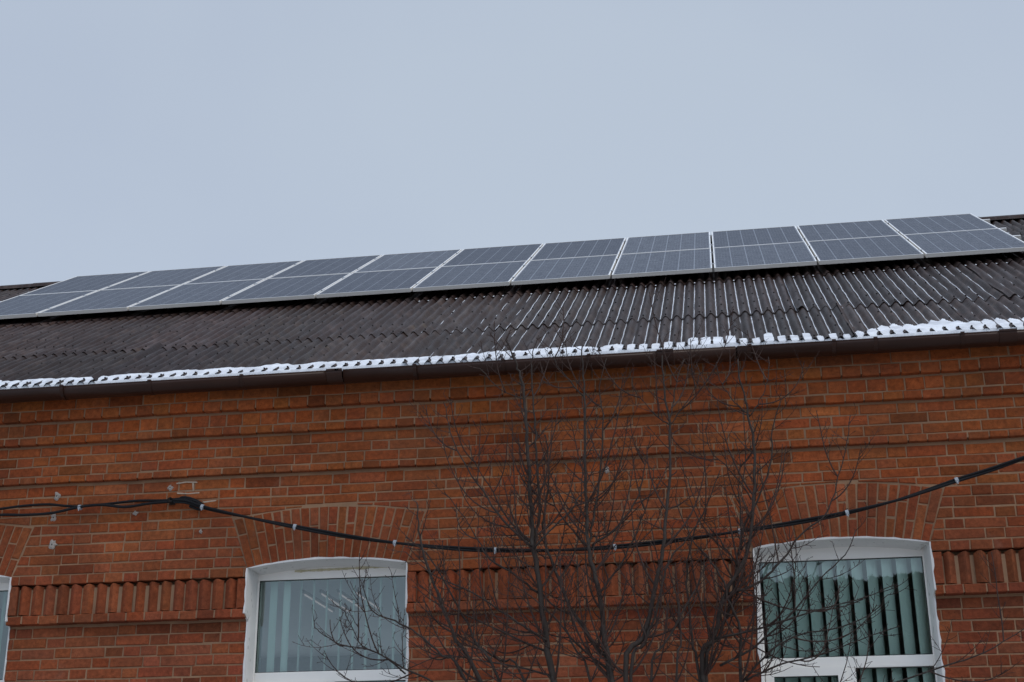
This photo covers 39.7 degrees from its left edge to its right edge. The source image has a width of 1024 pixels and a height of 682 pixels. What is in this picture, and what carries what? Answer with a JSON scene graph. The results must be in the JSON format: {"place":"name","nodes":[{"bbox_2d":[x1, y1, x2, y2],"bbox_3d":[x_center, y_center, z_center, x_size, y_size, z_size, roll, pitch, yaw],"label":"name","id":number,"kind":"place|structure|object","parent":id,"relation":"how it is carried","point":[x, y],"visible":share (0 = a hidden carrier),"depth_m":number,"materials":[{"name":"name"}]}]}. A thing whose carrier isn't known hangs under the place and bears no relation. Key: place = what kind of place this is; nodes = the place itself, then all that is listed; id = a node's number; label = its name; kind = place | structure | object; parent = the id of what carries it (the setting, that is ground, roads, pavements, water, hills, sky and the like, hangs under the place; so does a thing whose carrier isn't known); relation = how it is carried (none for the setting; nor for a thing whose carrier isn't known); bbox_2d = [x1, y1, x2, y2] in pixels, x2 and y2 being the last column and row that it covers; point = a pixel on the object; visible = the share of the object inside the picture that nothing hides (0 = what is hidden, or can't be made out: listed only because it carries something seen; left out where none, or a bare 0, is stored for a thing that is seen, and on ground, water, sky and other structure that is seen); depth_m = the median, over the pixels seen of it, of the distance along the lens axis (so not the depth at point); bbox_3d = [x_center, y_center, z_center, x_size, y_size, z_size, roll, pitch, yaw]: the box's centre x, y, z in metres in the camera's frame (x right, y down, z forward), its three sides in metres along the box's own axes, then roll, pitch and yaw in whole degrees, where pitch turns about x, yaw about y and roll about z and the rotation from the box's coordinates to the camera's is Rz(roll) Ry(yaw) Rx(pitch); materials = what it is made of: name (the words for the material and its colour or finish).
{"place":"outdoors","nodes":[
{"label":"outdoors","id":0,"kind":"place"},
{"bbox_2d":[0,0,1023,285],"label":"sky","id":1,"kind":"structure","parent":0,"point":[136,135],"materials":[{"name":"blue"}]},
{"bbox_3d":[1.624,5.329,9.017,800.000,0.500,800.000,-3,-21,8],"label":"ground","id":2,"kind":"structure","parent":0,"visible":0},
{"bbox_2d":[0,214,1023,681],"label":"brick building","id":3,"kind":"structure","parent":2,"relation":"on","point":[168,592],"depth_m":10.99,"materials":[{"name":"brick"}]},
{"bbox_2d":[0,575,11,681],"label":"window","id":4,"kind":"structure","parent":3,"relation":"in","point":[5,581],"depth_m":11.39,"materials":[{"name":"paint"}]},
{"bbox_2d":[242,557,408,681],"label":"window","id":5,"kind":"structure","parent":3,"relation":"in","point":[313,568],"depth_m":10.99,"materials":[{"name":"paint"}]},
{"bbox_2d":[0,232,1020,301],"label":"mounting rail","id":6,"kind":"object","parent":3,"relation":"attached to","point":[1016,236],"visible":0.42,"depth_m":15.10,"materials":[{"name":"metal"}]},
{"bbox_2d":[0,290,97,318],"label":"solar panel","id":7,"kind":"object","parent":6,"relation":"attached to","point":[23,306],"visible":0.9,"depth_m":15.85,"materials":[{"name":"glass"}]},
{"bbox_2d":[38,285,179,316],"bbox_3d":[-4.417,-0.454,15.661,0.990,0.038,1.582,-3,10,8],"label":"solar panel","id":8,"kind":"object","parent":6,"relation":"attached to","point":[111,300],"visible":0.91,"depth_m":15.48,"materials":[{"name":"glass"}]},
{"bbox_2d":[129,279,264,310],"bbox_3d":[-3.416,-0.516,15.517,0.990,0.038,1.582,-3,10,8],"label":"solar panel","id":9,"kind":"object","parent":6,"relation":"attached to","point":[199,294],"visible":0.94,"depth_m":15.34,"materials":[{"name":"glass"}]},
{"bbox_2d":[222,273,350,303],"bbox_3d":[-2.416,-0.575,15.373,0.990,0.038,1.582,-3,10,8],"label":"solar panel","id":10,"kind":"object","parent":6,"relation":"attached to","point":[291,288],"visible":0.91,"depth_m":15.19,"materials":[{"name":"glass"}]},
{"bbox_2d":[316,267,438,297],"bbox_3d":[-1.416,-0.636,15.229,0.990,0.038,1.582,-3,10,8],"label":"solar panel","id":11,"kind":"object","parent":6,"relation":"attached to","point":[380,282],"visible":0.94,"depth_m":15.04,"materials":[{"name":"glass"}]},
{"bbox_2d":[413,261,527,291],"bbox_3d":[-0.416,-0.698,15.084,0.990,0.039,1.582,-3,10,8],"label":"solar panel","id":12,"kind":"object","parent":6,"relation":"attached to","point":[472,276],"visible":0.94,"depth_m":14.90,"materials":[{"name":"glass"}]},
{"bbox_2d":[511,255,618,284],"bbox_3d":[0.585,-0.758,14.940,0.990,0.040,1.582,-3,10,8],"label":"solar panel","id":13,"kind":"object","parent":6,"relation":"attached to","point":[566,269],"visible":0.96,"depth_m":14.75,"materials":[{"name":"glass"}]},
{"bbox_2d":[612,248,711,278],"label":"solar panel","id":14,"kind":"object","parent":6,"relation":"attached to","point":[665,263],"visible":1,"depth_m":14.61,"materials":[{"name":"glass"}]},
{"bbox_2d":[713,242,816,271],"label":"solar panel","id":15,"kind":"object","parent":6,"relation":"attached to","point":[792,254],"visible":1,"depth_m":14.46,"materials":[{"name":"glass"}]},
{"bbox_2d":[807,235,923,264],"bbox_3d":[3.586,-0.940,14.507,0.990,0.038,1.582,-3,10,8],"label":"solar panel","id":16,"kind":"object","parent":6,"relation":"attached to","point":[867,249],"visible":0.96,"depth_m":14.32,"materials":[{"name":"glass"}]},
{"bbox_2d":[903,228,1023,257],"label":"solar panel","id":17,"kind":"object","parent":6,"relation":"attached to","point":[967,242],"visible":0.92,"depth_m":14.20,"materials":[{"name":"glass"}]},
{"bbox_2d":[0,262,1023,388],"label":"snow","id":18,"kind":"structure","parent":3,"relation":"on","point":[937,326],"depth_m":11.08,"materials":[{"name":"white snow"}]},
{"bbox_2d":[0,456,1023,552],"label":"cable","id":19,"kind":"object","parent":3,"relation":"attached to","point":[192,503],"visible":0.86,"depth_m":10.64,"materials":[{"name":"black plastic"}]},
{"bbox_2d":[10,249,1020,318],"bbox_3d":[-0.462,-0.552,14.591,11.287,0.169,0.091,-3,-21,8],"label":"mounting rail","id":20,"kind":"object","parent":3,"relation":"attached to","point":[542,285],"visible":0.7,"depth_m":14.46,"materials":[{"name":"metal"}]},
{"bbox_2d":[27,225,1006,292],"bbox_3d":[-0.236,-0.853,16.146,11.327,0.169,0.091,-3,-21,8],"label":"mounting rail","id":21,"kind":"object","parent":3,"relation":"attached to","point":[1004,229],"visible":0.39,"depth_m":15.79,"materials":[{"name":"metal"}]},
{"bbox_2d":[19,271,149,295],"bbox_3d":[-5.210,-0.694,17.365,0.990,0.038,1.582,-3,10,8],"label":"solar panel","id":22,"kind":"object","parent":21,"relation":"attached to","point":[87,283],"visible":0.81,"depth_m":17.34,"materials":[{"name":"glass"}]},
{"bbox_2d":[101,266,225,289],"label":"solar panel","id":23,"kind":"object","parent":21,"relation":"attached to","point":[166,277],"visible":0.82,"depth_m":17.18,"materials":[{"name":"glass"}]},
{"bbox_2d":[60,217,989,281],"bbox_3d":[-0.120,-1.022,17.022,11.327,0.169,0.091,-3,-21,8],"label":"mounting rail","id":24,"kind":"object","parent":3,"relation":"attached to","point":[987,220],"visible":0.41,"depth_m":16.66,"materials":[{"name":"metal"}]},
{"bbox_2d":[185,260,302,283],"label":"solar panel","id":25,"kind":"object","parent":24,"relation":"attached to","point":[265,271],"visible":0.8,"depth_m":17.05,"materials":[{"name":"glass"}]},
{"bbox_2d":[267,255,381,278],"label":"solar panel","id":26,"kind":"object","parent":24,"relation":"attached to","point":[329,266],"visible":0.82,"depth_m":16.89,"materials":[{"name":"glass"}]},
{"bbox_2d":[353,249,461,272],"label":"solar panel","id":27,"kind":"object","parent":24,"relation":"attached to","point":[429,259],"visible":0.78,"depth_m":16.76,"materials":[{"name":"glass"}]},
{"bbox_2d":[441,243,542,266],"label":"solar panel","id":28,"kind":"object","parent":24,"relation":"attached to","point":[500,254],"visible":0.76,"depth_m":16.61,"materials":[{"name":"glass"}]},
{"bbox_2d":[530,238,625,260],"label":"solar panel","id":29,"kind":"object","parent":24,"relation":"attached to","point":[585,248],"visible":0.9,"depth_m":16.46,"materials":[{"name":"glass"}]},
{"bbox_2d":[621,232,710,253],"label":"solar panel","id":30,"kind":"object","parent":24,"relation":"attached to","point":[671,242],"visible":0.93,"depth_m":16.32,"materials":[{"name":"glass"}]},
{"bbox_2d":[712,226,804,247],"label":"solar panel","id":31,"kind":"object","parent":24,"relation":"attached to","point":[760,236],"visible":0.85,"depth_m":16.18,"materials":[{"name":"glass"}]},
{"bbox_2d":[797,220,899,243],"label":"solar panel","id":32,"kind":"object","parent":24,"relation":"attached to","point":[848,230],"visible":0.93,"depth_m":16.04,"materials":[{"name":"glass"}]},
{"bbox_2d":[884,213,996,235],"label":"solar panel","id":33,"kind":"object","parent":24,"relation":"attached to","point":[936,224],"visible":0.8,"depth_m":15.89,"materials":[{"name":"glass"}]},
{"bbox_2d":[753,536,944,681],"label":"window","id":34,"kind":"structure","parent":3,"relation":"in","point":[871,549],"depth_m":10.41,"materials":[{"name":"paint"}]},
{"bbox_2d":[293,278,739,681],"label":"bare shrub","id":35,"kind":"object","parent":2,"relation":"on","point":[604,655],"visible":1,"depth_m":9.50,"materials":[{"name":"brown plant"}]},
{"bbox_2d":[649,326,1023,681],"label":"bare shrub","id":36,"kind":"object","parent":2,"relation":"on","point":[704,670],"visible":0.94,"depth_m":9.38,"materials":[{"name":"brown plant"}]}
]}

